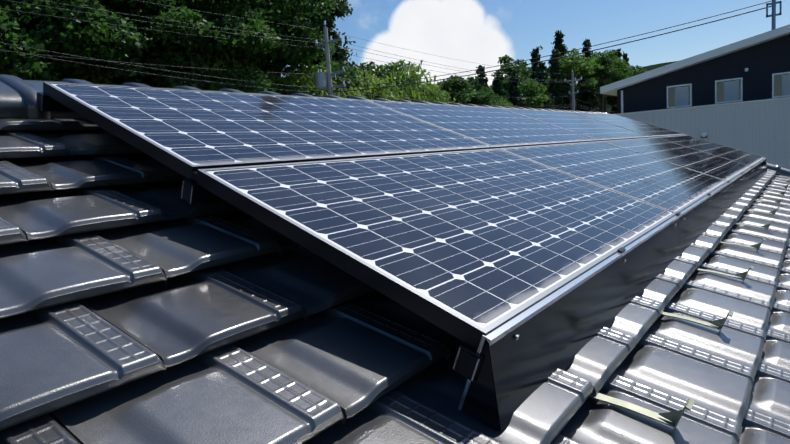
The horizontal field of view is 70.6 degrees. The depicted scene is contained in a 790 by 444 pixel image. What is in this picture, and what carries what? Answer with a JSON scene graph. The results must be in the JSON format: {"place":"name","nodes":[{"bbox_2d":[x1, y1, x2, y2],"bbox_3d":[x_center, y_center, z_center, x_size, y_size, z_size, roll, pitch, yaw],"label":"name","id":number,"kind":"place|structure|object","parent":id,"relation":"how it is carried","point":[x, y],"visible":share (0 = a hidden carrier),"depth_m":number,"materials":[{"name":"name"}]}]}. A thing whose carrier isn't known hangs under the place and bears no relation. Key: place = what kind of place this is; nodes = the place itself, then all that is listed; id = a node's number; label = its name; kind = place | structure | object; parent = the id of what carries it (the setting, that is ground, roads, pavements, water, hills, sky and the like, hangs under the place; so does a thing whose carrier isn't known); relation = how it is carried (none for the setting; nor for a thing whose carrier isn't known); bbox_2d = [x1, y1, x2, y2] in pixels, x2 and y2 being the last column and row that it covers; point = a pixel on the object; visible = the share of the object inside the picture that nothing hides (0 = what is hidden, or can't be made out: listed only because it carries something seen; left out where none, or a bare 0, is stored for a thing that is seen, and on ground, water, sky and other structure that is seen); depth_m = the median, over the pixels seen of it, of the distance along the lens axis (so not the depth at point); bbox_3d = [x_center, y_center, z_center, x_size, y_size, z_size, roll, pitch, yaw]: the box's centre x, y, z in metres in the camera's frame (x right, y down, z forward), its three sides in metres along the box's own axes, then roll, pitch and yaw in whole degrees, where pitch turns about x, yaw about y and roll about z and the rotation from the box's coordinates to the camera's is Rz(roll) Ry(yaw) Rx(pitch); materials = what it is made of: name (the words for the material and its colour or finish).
{"place":"outdoors","nodes":[
{"label":"outdoors","id":0,"kind":"place"},
{"bbox_2d":[281,0,789,95],"label":"sky","id":1,"kind":"structure","parent":0,"point":[481,32],"materials":[{"name":"blue"}]},
{"bbox_2d":[598,61,676,112],"bbox_3d":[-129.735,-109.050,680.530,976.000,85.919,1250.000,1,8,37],"label":"hillside","id":2,"kind":"structure","parent":0,"point":[651,67],"depth_m":511.78,"materials":[{"name":"green plant"}]},
{"bbox_2d":[0,1,82,80],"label":"broad tree","id":3,"kind":"object","parent":2,"relation":"on","point":[23,66],"visible":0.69,"depth_m":22.08,"materials":[{"name":"green plant"}]},
{"bbox_2d":[0,0,104,45],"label":"broad tree","id":4,"kind":"object","parent":2,"relation":"on","point":[4,13],"visible":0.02,"depth_m":22.84,"materials":[{"name":"green plant"}]},
{"bbox_2d":[64,8,207,89],"bbox_3d":[-13.334,-4.245,28.987,7.676,12.734,7.549,1,8,37],"label":"bush","id":5,"kind":"object","parent":2,"relation":"on","point":[97,72],"visible":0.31,"depth_m":27.35,"materials":[{"name":"green plant"}]},
{"bbox_2d":[294,0,368,95],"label":"broad tree","id":6,"kind":"object","parent":2,"relation":"on","point":[342,9],"visible":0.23,"depth_m":42.75,"materials":[{"name":"green plant"}]},
{"bbox_2d":[355,61,417,101],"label":"bush","id":7,"kind":"object","parent":2,"relation":"on","point":[377,71],"visible":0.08,"depth_m":48.31,"materials":[{"name":"green plant"}]},
{"bbox_2d":[379,59,450,101],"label":"bush","id":8,"kind":"object","parent":2,"relation":"on","point":[393,67],"visible":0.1,"depth_m":49.97,"materials":[{"name":"green plant"}]},
{"bbox_2d":[434,75,500,105],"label":"broad tree","id":9,"kind":"object","parent":2,"relation":"on","point":[458,86],"visible":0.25,"depth_m":59.64,"materials":[{"name":"green plant"}]},
{"bbox_2d":[461,87,504,106],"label":"bush","id":10,"kind":"object","parent":2,"relation":"on","point":[471,93],"visible":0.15,"depth_m":62.09,"materials":[{"name":"green plant"}]},
{"bbox_2d":[490,73,511,103],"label":"cedar tree","id":11,"kind":"object","parent":2,"relation":"on","point":[497,87],"visible":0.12,"depth_m":71.55,"materials":[{"name":"green plant"}]},
{"bbox_2d":[491,55,528,81],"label":"broad tree","id":12,"kind":"object","parent":2,"relation":"on","point":[505,59],"visible":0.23,"depth_m":96.13,"materials":[{"name":"green plant"}]},
{"bbox_2d":[501,67,532,94],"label":"broad tree","id":13,"kind":"object","parent":2,"relation":"on","point":[504,83],"visible":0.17,"depth_m":90.00,"materials":[{"name":"green plant"}]},
{"bbox_2d":[507,71,529,107],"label":"cedar tree","id":14,"kind":"object","parent":2,"relation":"on","point":[514,90],"visible":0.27,"depth_m":72.98,"materials":[{"name":"green plant"}]},
{"bbox_2d":[506,78,549,107],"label":"tree","id":15,"kind":"object","parent":2,"relation":"on","point":[529,89],"visible":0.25,"depth_m":74.62,"materials":[{"name":"green plant"}]},
{"bbox_2d":[527,45,548,107],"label":"cedar tree","id":16,"kind":"object","parent":2,"relation":"on","point":[535,53],"visible":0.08,"depth_m":81.27,"materials":[{"name":"green plant"}]},
{"bbox_2d":[533,62,555,109],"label":"cedar tree","id":17,"kind":"object","parent":2,"relation":"on","point":[540,74],"visible":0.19,"depth_m":77.83,"materials":[{"name":"green plant"}]},
{"bbox_2d":[547,48,569,109],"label":"cedar tree","id":18,"kind":"object","parent":2,"relation":"on","point":[557,91],"visible":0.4,"depth_m":83.38,"materials":[{"name":"green plant"}]},
{"bbox_2d":[551,29,580,110],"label":"cedar tree","id":19,"kind":"object","parent":2,"relation":"on","point":[559,44],"visible":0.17,"depth_m":88.56,"materials":[{"name":"green plant"}]},
{"bbox_2d":[544,52,597,109],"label":"tree","id":20,"kind":"object","parent":2,"relation":"on","point":[568,65],"visible":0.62,"depth_m":83.98,"materials":[{"name":"green plant"}]},
{"bbox_2d":[566,53,603,110],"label":"tree","id":21,"kind":"object","parent":2,"relation":"on","point":[597,66],"visible":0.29,"depth_m":90.56,"materials":[{"name":"green plant"}]},
{"bbox_2d":[576,41,599,111],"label":"cedar tree","id":22,"kind":"object","parent":2,"relation":"on","point":[586,97],"visible":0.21,"depth_m":98.33,"materials":[{"name":"green plant"}]},
{"bbox_2d":[574,52,623,111],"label":"broad tree","id":23,"kind":"object","parent":2,"relation":"on","point":[607,72],"visible":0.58,"depth_m":92.54,"materials":[{"name":"green plant"}]},
{"bbox_2d":[577,56,629,112],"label":"tree","id":24,"kind":"object","parent":2,"relation":"on","point":[622,66],"visible":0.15,"depth_m":101.98,"materials":[{"name":"green plant"}]},
{"bbox_2d":[597,69,641,106],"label":"broad tree","id":25,"kind":"object","parent":2,"relation":"on","point":[611,99],"visible":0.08,"depth_m":109.47,"materials":[{"name":"green plant"}]},
{"label":"ground","id":26,"kind":"structure","parent":0,"visible":0},
{"bbox_2d":[1,0,148,81],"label":"broad tree","id":27,"kind":"object","parent":26,"relation":"on","point":[40,31],"visible":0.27,"depth_m":23.65,"materials":[{"name":"green plant"}]},
{"bbox_2d":[0,0,214,86],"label":"broad tree","id":28,"kind":"object","parent":26,"relation":"on","point":[116,54],"visible":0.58,"depth_m":26.49,"materials":[{"name":"green plant"}]},
{"bbox_2d":[87,0,309,92],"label":"broad tree","id":29,"kind":"object","parent":26,"relation":"on","point":[238,45],"visible":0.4,"depth_m":30.00,"materials":[{"name":"green plant"}]},
{"bbox_2d":[146,34,284,92],"bbox_3d":[-10.695,-4.623,32.478,10.071,12.278,9.319,1,8,37],"label":"bamboo tree","id":30,"kind":"object","parent":26,"relation":"on","point":[209,60],"visible":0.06,"depth_m":30.26,"materials":[{"name":"green plant"}]},
{"bbox_2d":[199,49,283,91],"bbox_3d":[-8.948,-4.783,34.243,8.942,11.935,8.926,1,8,37],"label":"bush","id":31,"kind":"object","parent":26,"relation":"on","point":[243,61],"depth_m":32.70,"materials":[{"name":"green plant"}]},
{"bbox_2d":[179,0,359,96],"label":"broad tree","id":32,"kind":"object","parent":26,"relation":"on","point":[296,8],"visible":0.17,"depth_m":33.19,"materials":[{"name":"green plant"}]},
{"bbox_2d":[266,58,347,96],"bbox_3d":[-7.701,-5.048,37.837,8.788,11.440,11.006,-7,7,-22],"label":"bush","id":33,"kind":"object","parent":26,"relation":"on","point":[295,78],"visible":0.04,"depth_m":35.20,"materials":[{"name":"green plant"}]},
{"bbox_2d":[289,61,371,99],"bbox_3d":[-5.337,-6.047,40.272,9.819,12.514,9.263,1,8,37],"label":"bush","id":34,"kind":"object","parent":26,"relation":"on","point":[351,93],"visible":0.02,"depth_m":38.51,"materials":[{"name":"green plant"}]},
{"bbox_2d":[313,65,408,99],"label":"bush","id":35,"kind":"object","parent":26,"relation":"on","point":[380,90],"visible":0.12,"depth_m":40.02,"materials":[{"name":"green plant"}]},
{"bbox_2d":[347,71,411,100],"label":"bush","id":36,"kind":"object","parent":26,"relation":"on","point":[372,90],"visible":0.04,"depth_m":41.52,"materials":[{"name":"green plant"}]},
{"bbox_2d":[360,60,451,102],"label":"bush","id":37,"kind":"object","parent":26,"relation":"on","point":[412,74],"visible":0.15,"depth_m":43.27,"materials":[{"name":"green plant"}]},
{"bbox_2d":[359,80,455,102],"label":"bush","id":38,"kind":"object","parent":26,"relation":"on","point":[432,93],"visible":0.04,"depth_m":44.17,"materials":[{"name":"green plant"}]},
{"bbox_2d":[600,24,789,173],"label":"neighbour building","id":39,"kind":"structure","parent":26,"relation":"on","point":[735,95],"depth_m":17.21,"materials":[{"name":"silver metal"}]},
{"bbox_2d":[766,0,781,29],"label":"utility pole","id":40,"kind":"object","parent":26,"relation":"on","point":[773,15],"visible":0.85,"depth_m":17.44,"materials":[{"name":"grey metal"}]},
{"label":"house","id":41,"kind":"structure","parent":26,"relation":"on"},
{"bbox_2d":[0,130,170,237],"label":"roof deck","id":42,"kind":"structure","parent":41,"relation":"on","point":[77,131],"depth_m":1.74,"materials":[{"name":"black"}]},
{"bbox_2d":[0,232,166,318],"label":"tile","id":43,"kind":"object","parent":42,"relation":"on","point":[37,274],"visible":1,"depth_m":1.05,"materials":[{"name":"ceramic"}]},
{"bbox_2d":[0,217,27,245],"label":"tile","id":44,"kind":"object","parent":43,"relation":"on","point":[10,233],"visible":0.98,"depth_m":1.11,"materials":[{"name":"ceramic"}]},
{"bbox_2d":[34,130,143,157],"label":"tile","id":45,"kind":"object","parent":42,"relation":"on","point":[100,142],"visible":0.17,"depth_m":1.75,"materials":[{"name":"ceramic"}]},
{"bbox_2d":[108,180,239,221],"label":"tile","id":46,"kind":"object","parent":42,"relation":"on","point":[168,201],"visible":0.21,"depth_m":1.49,"materials":[{"name":"ceramic"}]},
{"bbox_2d":[8,154,165,192],"bbox_3d":[-0.882,-0.150,1.585,0.326,0.082,0.305,27,23,31],"label":"tile","id":47,"kind":"object","parent":46,"relation":"on","point":[87,171],"visible":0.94,"depth_m":1.53,"materials":[{"name":"ceramic"}]},
{"bbox_2d":[0,131,70,158],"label":"tile","id":48,"kind":"object","parent":47,"relation":"on","point":[18,144],"visible":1,"depth_m":1.58,"materials":[{"name":"ceramic"}]},
{"bbox_2d":[211,210,301,253],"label":"tile","id":49,"kind":"object","parent":42,"relation":"on","point":[245,220],"visible":0.1,"depth_m":1.49,"materials":[{"name":"ceramic"}]},
{"bbox_2d":[304,389,500,443],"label":"tile","id":50,"kind":"object","parent":42,"relation":"on","point":[393,416],"visible":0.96,"depth_m":0.88,"materials":[{"name":"ceramic"}]},
{"bbox_2d":[50,344,344,443],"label":"tile","id":51,"kind":"object","parent":50,"relation":"on","point":[231,394],"visible":0.92,"depth_m":0.81,"materials":[{"name":"ceramic"}]},
{"bbox_2d":[564,327,636,395],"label":"tile","id":52,"kind":"object","parent":42,"relation":"on","point":[601,356],"visible":0.4,"depth_m":1.20,"materials":[{"name":"ceramic"}]},
{"bbox_2d":[36,92,766,431],"bbox_3d":[1.420,-0.480,3.839,1.720,0.152,6.362,26,23,31],"label":"solar panel mount","id":53,"kind":"object","parent":52,"relation":"on","point":[525,354],"visible":0.62,"depth_m":1.21,"materials":[{"name":"grey"}]},
{"bbox_2d":[43,82,764,349],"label":"solar panels","id":54,"kind":"object","parent":53,"relation":"on","point":[470,225],"visible":1,"depth_m":1.69,"materials":[{"name":"blue"}]},
{"bbox_2d":[349,290,462,358],"bbox_3d":[0.071,0.192,1.310,0.326,0.082,0.305,26,23,31],"label":"tile","id":55,"kind":"object","parent":52,"relation":"on","point":[379,303],"visible":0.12,"depth_m":1.22,"materials":[{"name":"ceramic"}]},
{"bbox_2d":[608,296,663,348],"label":"tile","id":56,"kind":"object","parent":42,"relation":"on","point":[637,317],"visible":0.38,"depth_m":1.45,"materials":[{"name":"ceramic"}]},
{"bbox_2d":[559,373,742,443],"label":"tile","id":57,"kind":"object","parent":42,"relation":"on","point":[592,421],"visible":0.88,"depth_m":1.04,"materials":[{"name":"ceramic"}]},
{"bbox_2d":[395,352,593,443],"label":"tile","id":58,"kind":"object","parent":57,"relation":"on","point":[545,412],"visible":0.56,"depth_m":0.99,"materials":[{"name":"ceramic"}]},
{"bbox_2d":[232,301,448,422],"bbox_3d":[-0.112,0.233,1.070,0.326,0.082,0.305,27,23,31],"label":"tile","id":59,"kind":"object","parent":58,"relation":"on","point":[350,359],"visible":0.9,"depth_m":1.02,"materials":[{"name":"ceramic"}]},
{"bbox_2d":[77,266,305,372],"bbox_3d":[-0.397,0.159,1.080,0.326,0.082,0.305,26,23,31],"label":"tile","id":60,"kind":"object","parent":59,"relation":"on","point":[175,320],"visible":0.98,"depth_m":1.03,"materials":[{"name":"ceramic"}]},
{"bbox_2d":[0,301,165,430],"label":"tile","id":61,"kind":"object","parent":60,"relation":"on","point":[54,358],"visible":0.96,"depth_m":0.82,"materials":[{"name":"ceramic"}]},
{"bbox_2d":[663,256,698,288],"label":"tile","id":62,"kind":"object","parent":42,"relation":"on","point":[683,269],"visible":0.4,"depth_m":1.94,"materials":[{"name":"ceramic"}]},
{"bbox_2d":[640,274,682,307],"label":"tile","id":63,"kind":"object","parent":62,"relation":"on","point":[662,289],"visible":0.25,"depth_m":1.69,"materials":[{"name":"ceramic"}]},
{"bbox_2d":[614,333,754,424],"bbox_3d":[0.635,0.342,1.298,0.326,0.082,0.305,26,22,31],"label":"tile","id":64,"kind":"object","parent":42,"relation":"on","point":[720,385],"visible":0.85,"depth_m":1.25,"materials":[{"name":"ceramic"}]},
{"bbox_2d":[589,176,789,432],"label":"snow guards","id":65,"kind":"object","parent":42,"relation":"on","point":[671,418],"visible":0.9,"depth_m":1.10,"materials":[{"name":"metal"}]},
{"bbox_2d":[680,229,721,255],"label":"tile","id":66,"kind":"object","parent":42,"relation":"on","point":[712,241],"visible":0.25,"depth_m":2.42,"materials":[{"name":"ceramic"}]},
{"bbox_2d":[682,243,710,268],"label":"tile","id":67,"kind":"object","parent":66,"relation":"on","point":[698,253],"visible":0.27,"depth_m":2.18,"materials":[{"name":"ceramic"}]},
{"bbox_2d":[646,302,766,376],"bbox_3d":[0.820,0.300,1.537,0.326,0.082,0.305,27,23,31],"label":"tile","id":68,"kind":"object","parent":42,"relation":"on","point":[739,343],"visible":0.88,"depth_m":1.49,"materials":[{"name":"ceramic"}]},
{"bbox_2d":[687,262,777,303],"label":"tile","id":69,"kind":"object","parent":42,"relation":"on","point":[760,288],"visible":0.71,"depth_m":1.98,"materials":[{"name":"ceramic"}]},
{"bbox_2d":[714,239,783,266],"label":"tile","id":70,"kind":"object","parent":42,"relation":"on","point":[771,256],"visible":0.67,"depth_m":2.46,"materials":[{"name":"ceramic"}]},
{"bbox_2d":[703,250,780,281],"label":"tile","id":71,"kind":"object","parent":70,"relation":"on","point":[761,269],"visible":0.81,"depth_m":2.24,"materials":[{"name":"ceramic"}]},
{"bbox_2d":[743,208,789,223],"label":"tile","id":72,"kind":"object","parent":42,"relation":"on","point":[781,218],"visible":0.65,"depth_m":3.44,"materials":[{"name":"ceramic"}]},
{"bbox_2d":[760,329,789,372],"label":"tile","id":73,"kind":"object","parent":42,"relation":"on","point":[776,352],"visible":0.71,"depth_m":1.54,"materials":[{"name":"ceramic"}]},
{"bbox_2d":[747,363,789,423],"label":"tile","id":74,"kind":"object","parent":73,"relation":"on","point":[770,394],"visible":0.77,"depth_m":1.30,"materials":[{"name":"ceramic"}]},
{"bbox_2d":[784,244,789,255],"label":"tile","id":75,"kind":"object","parent":42,"relation":"on","point":[787,251],"visible":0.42,"depth_m":2.80,"materials":[{"name":"ceramic"}]},
{"bbox_2d":[723,229,786,253],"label":"tile","id":76,"kind":"object","parent":75,"relation":"on","point":[753,239],"visible":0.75,"depth_m":2.72,"materials":[{"name":"ceramic"}]},
{"bbox_2d":[706,222,729,238],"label":"tile","id":77,"kind":"object","parent":76,"relation":"on","point":[721,230],"visible":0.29,"depth_m":2.66,"materials":[{"name":"ceramic"}]},
{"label":"tile","id":78,"kind":"object","parent":42,"relation":"on","visible":0},
{"bbox_2d":[71,118,104,129],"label":"tile","id":79,"kind":"object","parent":78,"relation":"on","point":[86,124],"visible":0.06,"depth_m":1.92,"materials":[{"name":"ceramic"}]},
{"bbox_2d":[0,117,83,132],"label":"tile","id":80,"kind":"object","parent":79,"relation":"on","point":[20,123],"visible":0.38,"depth_m":1.77,"materials":[{"name":"ceramic"}]},
{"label":"tile","id":81,"kind":"object","parent":42,"relation":"on","visible":0},
{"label":"tile","id":82,"kind":"object","parent":81,"relation":"on","visible":0},
{"bbox_2d":[0,413,80,443],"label":"tile","id":83,"kind":"object","parent":82,"relation":"on","point":[48,428],"visible":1,"depth_m":0.71,"materials":[{"name":"ceramic"}]},
{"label":"tile","id":84,"kind":"object","parent":42,"relation":"on","visible":0},
{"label":"tile","id":85,"kind":"object","parent":84,"relation":"on","visible":0},
{"label":"tile","id":86,"kind":"object","parent":85,"relation":"on","visible":0},
{"bbox_2d":[738,408,789,443],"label":"tile","id":87,"kind":"object","parent":86,"relation":"on","point":[759,428],"visible":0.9,"depth_m":1.13,"materials":[{"name":"ceramic"}]},
{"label":"tile","id":88,"kind":"object","parent":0,"visible":0},
{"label":"tile","id":89,"kind":"object","parent":88,"relation":"on","visible":0},
{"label":"tile","id":90,"kind":"object","parent":89,"relation":"on","visible":0},
{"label":"tile","id":91,"kind":"object","parent":90,"relation":"on","visible":0},
{"bbox_2d":[122,155,187,182],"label":"tile","id":92,"kind":"object","parent":91,"relation":"on","point":[169,174],"visible":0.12,"depth_m":1.74,"materials":[{"name":"ceramic"}]},
{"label":"tile","id":93,"kind":"object","parent":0,"visible":0},
{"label":"tile","id":94,"kind":"object","parent":93,"relation":"on","visible":0},
{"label":"tile","id":95,"kind":"object","parent":94,"relation":"on","visible":0},
{"bbox_2d":[218,247,375,318],"bbox_3d":[-0.211,0.117,1.321,0.326,0.082,0.305,27,23,31],"label":"tile","id":96,"kind":"object","parent":95,"relation":"on","point":[310,282],"visible":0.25,"depth_m":1.25,"materials":[{"name":"ceramic"}]},
{"bbox_2d":[91,214,280,277],"bbox_3d":[-0.496,0.040,1.328,0.326,0.082,0.305,27,23,31],"label":"tile","id":97,"kind":"object","parent":96,"relation":"on","point":[173,248],"visible":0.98,"depth_m":1.28,"materials":[{"name":"ceramic"}]},
{"bbox_2d":[0,186,166,243],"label":"tile","id":98,"kind":"object","parent":97,"relation":"on","point":[35,216],"visible":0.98,"depth_m":1.28,"materials":[{"name":"ceramic"}]},
{"bbox_2d":[0,159,52,194],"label":"tile","id":99,"kind":"object","parent":98,"relation":"on","point":[15,179],"visible":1,"depth_m":1.34,"materials":[{"name":"ceramic"}]},
{"label":"tile","id":100,"kind":"object","parent":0,"visible":0},
{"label":"tile","id":101,"kind":"object","parent":100,"relation":"on","visible":0},
{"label":"tile","id":102,"kind":"object","parent":101,"relation":"on","visible":0},
{"bbox_2d":[738,214,789,232],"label":"tile","id":103,"kind":"object","parent":102,"relation":"on","point":[776,225],"visible":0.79,"depth_m":3.20,"materials":[{"name":"ceramic"}]},
{"bbox_2d":[731,221,789,243],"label":"tile","id":104,"kind":"object","parent":103,"relation":"on","point":[778,234],"visible":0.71,"depth_m":2.95,"materials":[{"name":"ceramic"}]},
{"label":"road","id":105,"kind":"structure","parent":0,"visible":0},
{"bbox_2d":[314,21,345,94],"bbox_3d":[-3.724,-5.357,32.267,2.110,12.210,0.941,1,8,37],"label":"utility pole","id":106,"kind":"object","parent":105,"relation":"on","point":[322,79],"visible":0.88,"depth_m":31.86,"materials":[{"name":"grey concrete"}]},
{"bbox_2d":[0,0,771,113],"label":"power lines","id":107,"kind":"object","parent":106,"relation":"attached to","point":[357,56],"visible":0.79,"depth_m":24.62,"materials":[{"name":"black metal"}]},
{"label":"tile","id":108,"kind":"object","parent":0,"visible":0},
{"bbox_2d":[0,74,606,119],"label":"ridge caps","id":109,"kind":"object","parent":108,"relation":"on","point":[17,96],"visible":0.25,"depth_m":1.86,"materials":[{"name":"ceramic"}]},
{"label":"tile","id":110,"kind":"object","parent":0,"visible":0},
{"label":"tile","id":111,"kind":"object","parent":110,"relation":"on","visible":0},
{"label":"tile","id":112,"kind":"object","parent":111,"relation":"on","visible":0},
{"bbox_2d":[749,203,789,215],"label":"tile","id":113,"kind":"object","parent":112,"relation":"on","point":[769,209],"visible":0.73,"depth_m":3.70,"materials":[{"name":"ceramic"}]},
{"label":"tile","id":114,"kind":"object","parent":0,"visible":0},
{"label":"tile","id":115,"kind":"object","parent":114,"relation":"on","visible":0},
{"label":"tile","id":116,"kind":"object","parent":115,"relation":"on","visible":0},
{"bbox_2d":[773,283,789,306],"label":"tile","id":117,"kind":"object","parent":116,"relation":"on","point":[782,296],"visible":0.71,"depth_m":2.04,"materials":[{"name":"ceramic"}]},
{"bbox_2d":[766,303,789,335],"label":"tile","id":118,"kind":"object","parent":117,"relation":"on","point":[779,320],"visible":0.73,"depth_m":1.78,"materials":[{"name":"ceramic"}]},
{"bbox_2d":[669,280,771,330],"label":"tile","id":119,"kind":"object","parent":118,"relation":"on","point":[745,309],"visible":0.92,"depth_m":1.74,"materials":[{"name":"ceramic"}]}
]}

